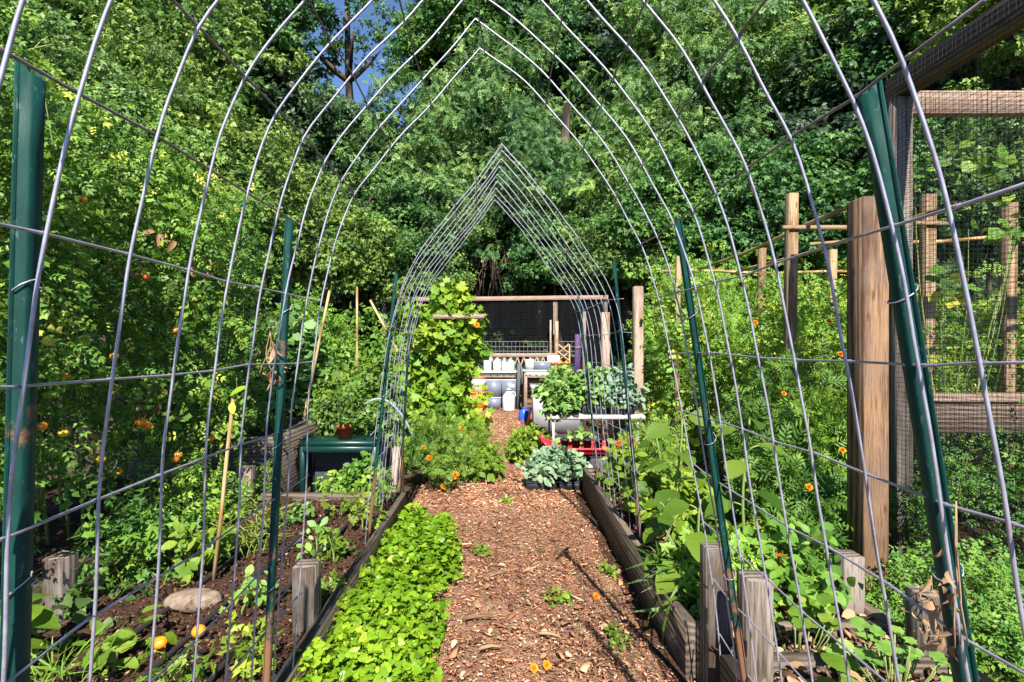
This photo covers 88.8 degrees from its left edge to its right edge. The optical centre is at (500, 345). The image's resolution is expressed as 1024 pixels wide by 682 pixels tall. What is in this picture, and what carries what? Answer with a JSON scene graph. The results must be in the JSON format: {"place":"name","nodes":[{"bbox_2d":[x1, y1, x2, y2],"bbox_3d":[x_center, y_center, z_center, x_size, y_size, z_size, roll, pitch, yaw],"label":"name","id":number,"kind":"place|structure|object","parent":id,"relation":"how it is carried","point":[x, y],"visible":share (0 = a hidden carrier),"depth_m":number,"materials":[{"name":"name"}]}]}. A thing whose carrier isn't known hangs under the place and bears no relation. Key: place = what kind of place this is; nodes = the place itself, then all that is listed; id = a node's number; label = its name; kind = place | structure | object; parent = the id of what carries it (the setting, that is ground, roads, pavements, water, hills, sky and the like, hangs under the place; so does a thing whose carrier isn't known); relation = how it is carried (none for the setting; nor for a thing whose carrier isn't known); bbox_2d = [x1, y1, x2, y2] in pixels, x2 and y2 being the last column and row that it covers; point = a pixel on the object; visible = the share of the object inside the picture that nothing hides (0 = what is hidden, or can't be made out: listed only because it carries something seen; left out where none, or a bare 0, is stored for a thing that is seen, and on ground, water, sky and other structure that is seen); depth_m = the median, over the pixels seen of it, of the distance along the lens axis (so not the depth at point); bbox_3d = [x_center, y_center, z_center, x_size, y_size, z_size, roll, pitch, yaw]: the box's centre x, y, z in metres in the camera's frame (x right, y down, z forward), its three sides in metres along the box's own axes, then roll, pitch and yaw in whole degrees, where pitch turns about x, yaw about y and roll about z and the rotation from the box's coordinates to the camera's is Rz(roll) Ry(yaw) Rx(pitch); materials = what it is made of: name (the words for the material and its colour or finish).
{"place":"outdoors","nodes":[
{"label":"outdoors","id":0,"kind":"place"},
{"bbox_2d":[274,0,722,197],"label":"sky","id":1,"kind":"structure","parent":0,"point":[336,81],"materials":[{"name":"blue"}]},
{"bbox_2d":[0,236,998,399],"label":"hillside","id":2,"kind":"structure","parent":0,"point":[501,316],"depth_m":17.03,"materials":[{"name":"green plant"}]},
{"bbox_2d":[123,2,377,366],"bbox_3d":[-7.079,-3.507,14.115,6.459,8.940,6.257,0,0,-31],"label":"tree","id":3,"kind":"object","parent":2,"relation":"on","point":[279,95],"visible":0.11,"depth_m":13.34,"materials":[{"name":"green plant"}]},
{"bbox_2d":[184,0,333,350],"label":"tree","id":4,"kind":"object","parent":2,"relation":"on","point":[255,17],"visible":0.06,"depth_m":13.69,"materials":[{"name":"green plant"}]},
{"bbox_2d":[217,0,346,326],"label":"tree","id":5,"kind":"object","parent":2,"relation":"on","point":[285,40],"visible":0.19,"depth_m":16.30,"materials":[{"name":"green plant"}]},
{"bbox_2d":[279,0,426,325],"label":"tree","id":6,"kind":"object","parent":2,"relation":"on","point":[378,35],"visible":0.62,"depth_m":17.29,"materials":[{"name":"green plant"}]},
{"bbox_2d":[274,78,451,353],"bbox_3d":[-3.940,-2.906,14.800,5.639,7.527,5.583,0,0,0],"label":"tree","id":7,"kind":"object","parent":2,"relation":"on","point":[316,106],"visible":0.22,"depth_m":13.08,"materials":[{"name":"green plant"}]},
{"bbox_2d":[316,58,534,309],"bbox_3d":[-2.115,-3.508,15.333,6.116,8.100,6.070,0,0,0],"label":"tree","id":8,"kind":"object","parent":2,"relation":"on","point":[404,147],"visible":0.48,"depth_m":13.52,"materials":[{"name":"green plant"}]},
{"bbox_2d":[386,0,541,293],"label":"tree","id":9,"kind":"object","parent":2,"relation":"on","point":[435,13],"visible":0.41,"depth_m":17.10,"materials":[{"name":"green plant"}]},
{"bbox_2d":[425,166,508,295],"bbox_3d":[-1.258,-1.991,14.119,2.983,5.772,2.678,0,0,0],"label":"tree","id":10,"kind":"object","parent":2,"relation":"on","point":[474,235],"visible":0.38,"depth_m":13.59,"materials":[{"name":"green plant"}]},
{"bbox_2d":[397,0,584,337],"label":"tree","id":11,"kind":"object","parent":2,"relation":"on","point":[480,79],"visible":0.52,"depth_m":14.59,"materials":[{"name":"green plant"}]},
{"bbox_2d":[432,0,604,292],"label":"tree","id":12,"kind":"object","parent":2,"relation":"on","point":[572,45],"visible":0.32,"depth_m":17.20,"materials":[{"name":"green plant"}]},
{"bbox_2d":[451,91,609,350],"bbox_3d":[1.123,-3.162,14.557,4.951,7.116,5.104,0,0,-16],"label":"tree","id":13,"kind":"object","parent":2,"relation":"on","point":[537,154],"visible":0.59,"depth_m":13.39,"materials":[{"name":"green plant"}]},
{"bbox_2d":[496,185,622,361],"bbox_3d":[1.485,-1.655,13.781,3.280,5.268,3.243,0,0,-21],"label":"tree","id":14,"kind":"object","parent":2,"relation":"on","point":[537,269],"visible":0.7,"depth_m":13.00,"materials":[{"name":"green plant"}]},
{"bbox_2d":[477,0,669,167],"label":"tree","id":15,"kind":"object","parent":2,"relation":"on","point":[600,32],"visible":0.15,"depth_m":18.07,"materials":[{"name":"green plant"}]},
{"bbox_2d":[550,63,739,352],"bbox_3d":[3.515,-3.441,14.527,5.870,7.499,5.694,0,0,-34],"label":"tree","id":16,"kind":"object","parent":2,"relation":"on","point":[619,147],"visible":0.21,"depth_m":13.02,"materials":[{"name":"green plant"}]},
{"bbox_2d":[552,0,751,315],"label":"tree","id":17,"kind":"object","parent":2,"relation":"on","point":[682,26],"visible":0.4,"depth_m":15.10,"materials":[{"name":"green plant"}]},
{"bbox_2d":[636,0,862,326],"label":"tree","id":18,"kind":"object","parent":2,"relation":"on","point":[758,114],"visible":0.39,"depth_m":13.26,"materials":[{"name":"green plant"}]},
{"bbox_2d":[677,0,908,293],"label":"tree","id":19,"kind":"object","parent":2,"relation":"on","point":[796,16],"visible":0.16,"depth_m":13.44,"materials":[{"name":"green plant"}]},
{"bbox_2d":[733,0,979,292],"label":"tree","id":20,"kind":"object","parent":2,"relation":"on","point":[817,107],"visible":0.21,"depth_m":12.06,"materials":[{"name":"green plant"}]},
{"bbox_2d":[0,399,1023,681],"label":"ground","id":21,"kind":"structure","parent":0,"point":[412,485],"depth_m":4.90,"materials":[{"name":"brown soil"}]},
{"bbox_2d":[0,60,45,681],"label":"fence post","id":22,"kind":"object","parent":21,"relation":"on","point":[29,99],"visible":0.83,"depth_m":0.73,"materials":[{"name":"green metal"}]},
{"bbox_2d":[0,0,219,431],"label":"shrub","id":23,"kind":"object","parent":21,"relation":"on","point":[100,65],"visible":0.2,"depth_m":7.51,"materials":[{"name":"green plant"}]},
{"bbox_2d":[39,487,210,620],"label":"bean plant","id":24,"kind":"object","parent":21,"relation":"on","point":[128,527],"visible":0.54,"depth_m":2.58,"materials":[{"name":"green plant"}]},
{"bbox_2d":[0,465,255,637],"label":"raised bed","id":25,"kind":"object","parent":21,"relation":"on","point":[53,564],"visible":0.2,"depth_m":2.82,"materials":[{"name":"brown wood"}]},
{"bbox_2d":[0,0,119,554],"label":"tomato plant","id":26,"kind":"object","parent":25,"relation":"on","point":[48,340],"visible":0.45,"depth_m":2.28,"materials":[{"name":"green plant"}]},
{"bbox_2d":[0,7,181,544],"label":"tomato plant","id":27,"kind":"object","parent":25,"relation":"on","point":[87,436],"visible":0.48,"depth_m":2.90,"materials":[{"name":"green plant"}]},
{"bbox_2d":[39,83,273,506],"bbox_3d":[-2.310,-0.344,3.656,1.389,2.830,1.290,0,0,0],"label":"tomato plant","id":28,"kind":"object","parent":25,"relation":"on","point":[180,227],"visible":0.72,"depth_m":3.46,"materials":[{"name":"green plant"}]},
{"bbox_2d":[1,0,268,410],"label":"tree","id":29,"kind":"object","parent":21,"relation":"on","point":[67,10],"visible":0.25,"depth_m":9.29,"materials":[{"name":"green plant"}]},
{"bbox_2d":[38,0,235,412],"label":"shrub","id":30,"kind":"object","parent":21,"relation":"on","point":[162,63],"visible":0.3,"depth_m":8.04,"materials":[{"name":"green plant"}]},
{"bbox_2d":[38,451,272,594],"bbox_3d":[-1.940,1.021,3.273,0.646,0.699,2.189,0,0,0],"label":"tomato sucker","id":31,"kind":"object","parent":21,"relation":"on","point":[210,503],"visible":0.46,"depth_m":3.18,"materials":[{"name":"green plant"}]},
{"bbox_2d":[54,36,299,407],"bbox_3d":[-5.876,-1.904,9.277,4.409,6.518,3.708,0,0,0],"label":"shrub","id":32,"kind":"object","parent":21,"relation":"on","point":[239,141],"visible":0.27,"depth_m":8.82,"materials":[{"name":"green plant"}]},
{"bbox_2d":[30,492,405,681],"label":"raised bed","id":33,"kind":"object","parent":21,"relation":"on","point":[315,617],"visible":0.41,"depth_m":2.23,"materials":[{"name":"brown wood"}]},
{"bbox_2d":[72,604,176,677],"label":"squash seedling","id":34,"kind":"object","parent":33,"relation":"on","point":[125,638],"visible":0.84,"depth_m":1.90,"materials":[{"name":"green plant"}]},
{"bbox_2d":[161,518,236,585],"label":"pepper plant","id":35,"kind":"object","parent":33,"relation":"on","point":[187,572],"visible":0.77,"depth_m":2.65,"materials":[{"name":"green plant"}]},
{"bbox_2d":[205,591,284,681],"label":"seedling","id":36,"kind":"object","parent":33,"relation":"on","point":[245,665],"visible":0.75,"depth_m":1.80,"materials":[{"name":"green plant"}]},
{"bbox_2d":[262,214,293,681],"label":"fence post","id":37,"kind":"object","parent":33,"relation":"attached to","point":[276,489],"visible":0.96,"depth_m":1.57,"materials":[{"name":"green metal"}]},
{"bbox_2d":[30,473,940,681],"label":"soil crumbs","id":38,"kind":"object","parent":33,"relation":"on","point":[785,674],"visible":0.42,"depth_m":2.22,"materials":[{"name":"brown soil"}]},
{"bbox_2d":[362,137,643,543],"bbox_3d":[-0.008,0.010,3.583,1.680,2.392,1.350,0,0,0],"label":"arch trellis","id":39,"kind":"object","parent":33,"relation":"on","point":[589,335],"visible":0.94,"depth_m":3.45,"materials":[{"name":"metal"}]},
{"bbox_2d":[114,409,336,495],"bbox_3d":[-2.530,1.050,5.375,1.382,0.596,2.092,0,0,0],"label":"raised bed","id":40,"kind":"object","parent":21,"relation":"on","point":[255,454],"visible":0.16,"depth_m":4.35,"materials":[{"name":"wood"}]},
{"bbox_2d":[119,160,294,465],"bbox_3d":[-2.522,-0.289,4.637,1.232,2.720,1.290,0,0,0],"label":"tomato plant","id":41,"kind":"object","parent":40,"relation":"on","point":[259,409],"visible":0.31,"depth_m":4.59,"materials":[{"name":"green plant"}]},
{"bbox_2d":[156,110,370,326],"bbox_3d":[-4.779,-1.587,10.353,3.947,5.885,3.659,0,0,0],"label":"shrub","id":42,"kind":"object","parent":21,"relation":"on","point":[292,209],"visible":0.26,"depth_m":10.48,"materials":[{"name":"green plant"}]},
{"bbox_2d":[226,303,341,415],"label":"squash bush","id":43,"kind":"object","parent":21,"relation":"on","point":[306,355],"visible":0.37,"depth_m":6.31,"materials":[{"name":"green plant"}]},
{"bbox_2d":[234,283,378,391],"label":"tomato bush","id":44,"kind":"object","parent":21,"relation":"on","point":[315,312],"visible":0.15,"depth_m":8.29,"materials":[{"name":"green plant"}]},
{"bbox_2d":[255,159,425,350],"bbox_3d":[-3.829,-1.476,12.587,4.226,5.668,3.494,0,0,0],"label":"shrub","id":45,"kind":"object","parent":21,"relation":"on","point":[386,234],"visible":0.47,"depth_m":11.76,"materials":[{"name":"green plant"}]},
{"bbox_2d":[299,432,384,491],"bbox_3d":[-1.420,1.075,4.704,0.690,0.550,0.318,0,0,0],"label":"garden bench","id":46,"kind":"object","parent":21,"relation":"on","point":[334,444],"visible":0.68,"depth_m":4.56,"materials":[{"name":"green plastic"}]},
{"bbox_2d":[335,422,353,439],"bbox_3d":[-1.390,0.761,4.660,0.164,0.135,0.164,0,0,0],"label":"flower pot","id":47,"kind":"object","parent":46,"relation":"on","point":[344,432],"visible":0.88,"depth_m":4.61,"materials":[{"name":"ceramic"}]},
{"bbox_2d":[308,386,379,429],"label":"potted plant","id":48,"kind":"object","parent":47,"relation":"in","point":[341,417],"visible":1,"depth_m":4.62,"materials":[{"name":"green plant"}]},
{"bbox_2d":[312,450,391,491],"bbox_3d":[-1.174,1.122,4.317,0.754,0.496,0.431,0,0,0],"label":"herb row","id":49,"kind":"object","parent":21,"relation":"on","point":[357,474],"visible":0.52,"depth_m":4.27,"materials":[{"name":"green plant"}]},
{"bbox_2d":[310,363,418,454],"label":"flowering bush","id":50,"kind":"object","parent":21,"relation":"on","point":[368,424],"visible":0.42,"depth_m":5.29,"materials":[{"name":"green plant"}]},
{"bbox_2d":[318,302,414,413],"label":"pepper bush","id":51,"kind":"object","parent":21,"relation":"on","point":[343,353],"visible":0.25,"depth_m":7.14,"materials":[{"name":"green plant"}]},
{"bbox_2d":[290,499,463,681],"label":"herb ground cover","id":52,"kind":"object","parent":21,"relation":"on","point":[383,615],"visible":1,"depth_m":2.29,"materials":[{"name":"green plant"}]},
{"bbox_2d":[334,173,468,340],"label":"shrub","id":53,"kind":"object","parent":21,"relation":"on","point":[399,189],"visible":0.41,"depth_m":12.65,"materials":[{"name":"green plant"}]},
{"bbox_2d":[372,204,478,304],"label":"shrub","id":54,"kind":"object","parent":21,"relation":"on","point":[458,261],"visible":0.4,"depth_m":13.09,"materials":[{"name":"green plant"}]},
{"bbox_2d":[383,276,494,462],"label":"hop vine","id":55,"kind":"object","parent":21,"relation":"on","point":[438,373],"visible":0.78,"depth_m":5.85,"materials":[{"name":"green plant"}]},
{"bbox_2d":[380,295,607,396],"bbox_3d":[-0.150,0.075,12.450,5.401,2.550,0.160,0,0,0],"label":"garden fence","id":56,"kind":"object","parent":21,"relation":"on","point":[514,298],"visible":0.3,"depth_m":12.43,"materials":[{"name":"brown wood"}]},
{"bbox_2d":[0,257,998,400],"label":"undergrowth","id":57,"kind":"object","parent":21,"relation":"on","point":[613,349],"visible":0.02,"depth_m":16.33,"materials":[{"name":"green plant"}]},
{"bbox_2d":[544,411,645,440],"bbox_3d":[1.080,1.066,6.200,1.120,0.568,0.620,0,0,0],"label":"plant table","id":58,"kind":"object","parent":21,"relation":"on","point":[554,417],"visible":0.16,"depth_m":5.90,"materials":[{"name":"white plastic"}]},
{"bbox_2d":[531,362,585,411],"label":"brassica seedlings","id":59,"kind":"object","parent":58,"relation":"on","point":[563,380],"visible":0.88,"depth_m":5.91,"materials":[{"name":"green plant"}]},
{"bbox_2d":[539,158,699,304],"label":"shrub","id":60,"kind":"object","parent":21,"relation":"on","point":[585,226],"visible":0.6,"depth_m":12.31,"materials":[{"name":"green plant"}]},
{"bbox_2d":[632,286,643,461],"bbox_3d":[1.575,0.335,6.000,0.105,2.030,0.105,0,0,0],"label":"timber post","id":61,"kind":"object","parent":21,"relation":"on","point":[638,327],"visible":0.55,"depth_m":5.95,"materials":[{"name":"brown wood"}]},
{"bbox_2d":[586,141,761,293],"bbox_3d":[3.882,-1.789,12.820,3.928,6.289,3.834,0,0,0],"label":"tree","id":62,"kind":"object","parent":21,"relation":"on","point":[643,187],"visible":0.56,"depth_m":11.73,"materials":[{"name":"green plant"}]},
{"bbox_2d":[620,240,751,437],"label":"tomato plant","id":63,"kind":"object","parent":21,"relation":"on","point":[658,268],"visible":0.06,"depth_m":7.59,"materials":[{"name":"green plant"}]},
{"bbox_2d":[624,252,760,465],"bbox_3d":[2.389,0.181,6.406,1.601,2.597,1.796,0,0,6],"label":"tomato plant","id":64,"kind":"object","parent":21,"relation":"on","point":[655,338],"visible":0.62,"depth_m":6.03,"materials":[{"name":"green plant"}]},
{"bbox_2d":[583,468,894,681],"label":"raised bed","id":65,"kind":"object","parent":21,"relation":"on","point":[689,639],"visible":0.2,"depth_m":2.18,"materials":[{"name":"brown wood"}]},
{"bbox_2d":[644,410,723,537],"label":"broad leaf plant","id":66,"kind":"object","parent":65,"relation":"on","point":[655,430],"visible":0.69,"depth_m":2.90,"materials":[{"name":"green plant"}]},
{"bbox_2d":[621,460,748,540],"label":"chard seedlings","id":67,"kind":"object","parent":65,"relation":"on","point":[688,490],"visible":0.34,"depth_m":3.25,"materials":[{"name":"green plant"}]},
{"bbox_2d":[655,496,734,593],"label":"broad leaf plant","id":68,"kind":"object","parent":65,"relation":"on","point":[674,507],"visible":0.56,"depth_m":2.33,"materials":[{"name":"green plant"}]},
{"bbox_2d":[624,523,777,646],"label":"leek clump","id":69,"kind":"object","parent":65,"relation":"in","point":[658,562],"visible":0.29,"depth_m":2.38,"materials":[{"name":"green plant"}]},
{"bbox_2d":[656,519,788,619],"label":"bean seedlings","id":70,"kind":"object","parent":65,"relation":"on","point":[692,571],"visible":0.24,"depth_m":2.27,"materials":[{"name":"green plant"}]},
{"bbox_2d":[704,416,790,552],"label":"broad leaf plant","id":71,"kind":"object","parent":65,"relation":"on","point":[736,469],"visible":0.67,"depth_m":2.58,"materials":[{"name":"green plant"}]},
{"bbox_2d":[736,509,867,617],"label":"pepper plant","id":72,"kind":"object","parent":65,"relation":"on","point":[803,552],"visible":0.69,"depth_m":2.25,"materials":[{"name":"green plant"}]},
{"bbox_2d":[773,592,841,654],"bbox_3d":[1.125,1.072,2.017,0.349,0.261,0.342,0,0,29],"label":"nasturtium","id":73,"kind":"object","parent":65,"relation":"on","point":[829,621],"visible":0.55,"depth_m":1.95,"materials":[{"name":"green plant"}]},
{"bbox_2d":[649,131,833,302],"bbox_3d":[5.563,-1.895,12.349,4.006,6.505,4.052,0,0,-34],"label":"shrub","id":74,"kind":"object","parent":21,"relation":"on","point":[749,152],"visible":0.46,"depth_m":11.34,"materials":[{"name":"green plant"}]},
{"bbox_2d":[712,258,846,492],"bbox_3d":[2.739,0.358,4.715,1.341,2.307,1.483,0,0,0],"label":"tomato plant","id":75,"kind":"object","parent":21,"relation":"on","point":[818,305],"visible":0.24,"depth_m":4.57,"materials":[{"name":"green plant"}]},
{"bbox_2d":[714,319,846,478],"bbox_3d":[2.255,0.579,4.049,1.297,1.542,0.984,0,0,0],"label":"marigold","id":76,"kind":"object","parent":21,"relation":"on","point":[736,447],"visible":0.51,"depth_m":4.00,"materials":[{"name":"green plant"}]},
{"bbox_2d":[700,125,867,287],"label":"shrub","id":77,"kind":"object","parent":21,"relation":"on","point":[819,177],"visible":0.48,"depth_m":10.75,"materials":[{"name":"green plant"}]},
{"bbox_2d":[717,419,853,583],"bbox_3d":[1.622,0.887,2.940,0.765,0.928,0.984,0,0,0],"label":"marigold","id":78,"kind":"object","parent":21,"relation":"on","point":[805,512],"visible":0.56,"depth_m":2.83,"materials":[{"name":"green plant"}]},
{"bbox_2d":[726,351,898,554],"bbox_3d":[1.997,0.691,3.358,1.057,1.319,1.011,0,0,0],"label":"marigold","id":79,"kind":"object","parent":21,"relation":"on","point":[829,442],"visible":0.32,"depth_m":3.29,"materials":[{"name":"green plant"}]},
{"bbox_2d":[662,193,1023,507],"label":"trellis frame","id":80,"kind":"object","parent":21,"relation":"on","point":[791,227],"visible":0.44,"depth_m":4.36,"materials":[{"name":"brown wood"}]},
{"bbox_2d":[720,570,995,681],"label":"raised bed","id":81,"kind":"object","parent":21,"relation":"on","point":[766,662],"visible":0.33,"depth_m":1.82,"materials":[{"name":"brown wood"}]},
{"bbox_2d":[674,219,748,681],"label":"fence post","id":82,"kind":"object","parent":81,"relation":"attached to","point":[729,569],"visible":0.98,"depth_m":1.64,"materials":[{"name":"green metal"}]},
{"bbox_2d":[826,616,952,681],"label":"geranium","id":83,"kind":"object","parent":81,"relation":"on","point":[907,652],"visible":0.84,"depth_m":1.74,"materials":[{"name":"green plant"}]},
{"bbox_2d":[857,80,978,681],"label":"fence post","id":84,"kind":"object","parent":81,"relation":"attached to","point":[872,106],"visible":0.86,"depth_m":0.79,"materials":[{"name":"green metal"}]},
{"bbox_2d":[920,501,968,660],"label":"dried vine","id":85,"kind":"object","parent":84,"relation":"hanging from","point":[934,611],"visible":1,"depth_m":0.74,"materials":[{"name":"brown plant"}]},
{"bbox_2d":[847,196,888,606],"bbox_3d":[1.820,0.318,2.530,0.185,2.065,0.165,0,0,0],"label":"timber post","id":86,"kind":"object","parent":21,"relation":"on","point":[867,310],"visible":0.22,"depth_m":2.49,"materials":[{"name":"brown wood"}]},
{"bbox_2d":[745,0,1020,155],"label":"tree","id":87,"kind":"object","parent":21,"relation":"on","point":[880,66],"visible":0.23,"depth_m":11.66,"materials":[{"name":"green plant"}]},
{"bbox_2d":[799,117,1023,286],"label":"shrub","id":88,"kind":"object","parent":21,"relation":"on","point":[864,169],"visible":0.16,"depth_m":9.68,"materials":[{"name":"green plant"}]},
{"bbox_2d":[826,262,1023,498],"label":"tomato plant","id":89,"kind":"object","parent":21,"relation":"on","point":[956,340],"visible":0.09,"depth_m":4.46,"materials":[{"name":"green plant"}]},
{"bbox_2d":[837,399,1023,579],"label":"weed patch","id":90,"kind":"object","parent":21,"relation":"on","point":[920,516],"visible":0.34,"depth_m":3.12,"materials":[{"name":"green plant"}]},
{"bbox_2d":[865,532,1023,681],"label":"weed patch","id":91,"kind":"object","parent":21,"relation":"on","point":[992,603],"visible":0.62,"depth_m":2.12,"materials":[{"name":"green plant"}]},
{"bbox_2d":[882,0,1023,383],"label":"tree","id":92,"kind":"object","parent":21,"relation":"on","point":[949,14],"visible":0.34,"depth_m":9.54,"materials":[{"name":"green plant"}]},
{"bbox_2d":[885,0,1023,619],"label":"fruit cage","id":93,"kind":"object","parent":21,"relation":"on","point":[961,411],"visible":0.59,"depth_m":3.14,"materials":[{"name":"brown wood"}]},
{"bbox_2d":[913,90,1023,374],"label":"shrub","id":94,"kind":"object","parent":21,"relation":"on","point":[1020,172],"visible":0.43,"depth_m":8.25,"materials":[{"name":"green plant"}]},
{"bbox_2d":[913,127,1023,520],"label":"bean vine","id":95,"kind":"object","parent":21,"relation":"on","point":[1001,232],"visible":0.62,"depth_m":3.39,"materials":[{"name":"green plant"}]},
{"bbox_2d":[340,403,697,681],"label":"path","id":96,"kind":"structure","parent":0,"point":[574,585],"depth_m":2.78,"materials":[{"name":"brown wood"}]},
{"bbox_2d":[396,402,480,491],"bbox_3d":[-0.601,0.939,4.939,0.831,0.824,0.821,0,0,0],"label":"marigold","id":97,"kind":"object","parent":96,"relation":"on","point":[449,449],"visible":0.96,"depth_m":4.80,"materials":[{"name":"green plant"}]},
{"bbox_2d":[0,0,1023,681],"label":"arch trellis","id":98,"kind":"object","parent":96,"relation":"on","point":[130,254],"visible":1,"depth_m":1.02,"materials":[{"name":"metal"}]},
{"bbox_2d":[525,475,557,490],"bbox_3d":[0.380,1.290,4.920,0.296,0.079,0.276,0,0,0],"label":"seedling tray","id":99,"kind":"object","parent":96,"relation":"on","point":[530,483],"visible":0.59,"depth_m":4.79,"materials":[{"name":"black plastic"}]},
{"bbox_2d":[515,440,592,486],"bbox_3d":[0.511,1.083,4.921,0.762,0.432,0.514,0,0,0],"label":"kale tray","id":100,"kind":"object","parent":99,"relation":"in","point":[559,461],"visible":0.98,"depth_m":4.82,"materials":[{"name":"green plant"}]},
{"bbox_2d":[575,492,687,681],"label":"path edge","id":101,"kind":"object","parent":96,"relation":"on","point":[669,663],"visible":0.89,"depth_m":2.64,"materials":[{"name":"wood"}]},
{"bbox_2d":[435,423,951,681],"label":"dry leaves","id":102,"kind":"object","parent":96,"relation":"on","point":[848,613],"visible":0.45,"depth_m":2.06,"materials":[{"name":"brown plant"}]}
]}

